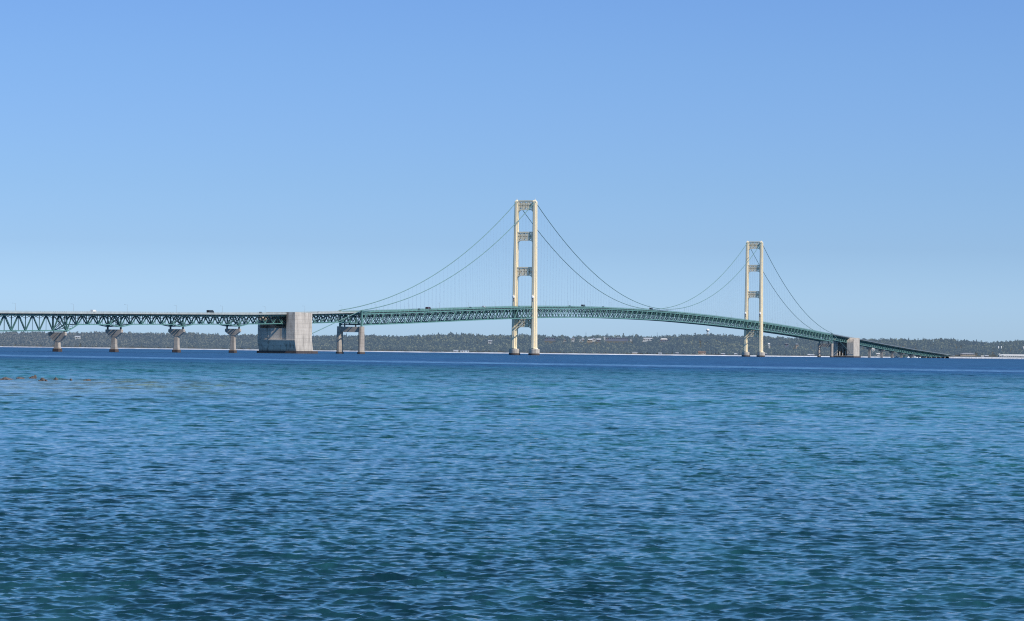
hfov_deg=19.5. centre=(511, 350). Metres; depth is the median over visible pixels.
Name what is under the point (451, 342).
forest
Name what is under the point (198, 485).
water
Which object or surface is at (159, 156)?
sky
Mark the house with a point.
(701, 352)
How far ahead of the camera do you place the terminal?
6108.54 m
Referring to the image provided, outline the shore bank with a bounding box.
[949,357,1023,358]
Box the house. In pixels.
[698,351,705,354]
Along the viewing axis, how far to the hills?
5286.80 m
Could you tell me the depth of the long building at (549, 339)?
5326.94 m
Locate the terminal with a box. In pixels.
[998,354,1023,356]
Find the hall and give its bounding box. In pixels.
[959,353,974,355]
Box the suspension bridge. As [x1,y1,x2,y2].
[0,200,954,357]
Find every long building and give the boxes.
[544,338,555,340]
[605,338,627,340]
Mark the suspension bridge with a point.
(284, 332)
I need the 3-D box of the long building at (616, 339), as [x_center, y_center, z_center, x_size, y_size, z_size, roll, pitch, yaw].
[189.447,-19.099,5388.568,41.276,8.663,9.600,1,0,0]
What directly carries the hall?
on the hills
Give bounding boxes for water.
[0,347,1023,620]
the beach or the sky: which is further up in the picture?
the sky
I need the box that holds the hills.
[2,337,1023,357]
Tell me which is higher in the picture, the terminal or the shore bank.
the terminal
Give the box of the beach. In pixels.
[0,346,1013,357]
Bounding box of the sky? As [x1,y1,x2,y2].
[0,0,1023,343]
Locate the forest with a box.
[0,331,1023,356]

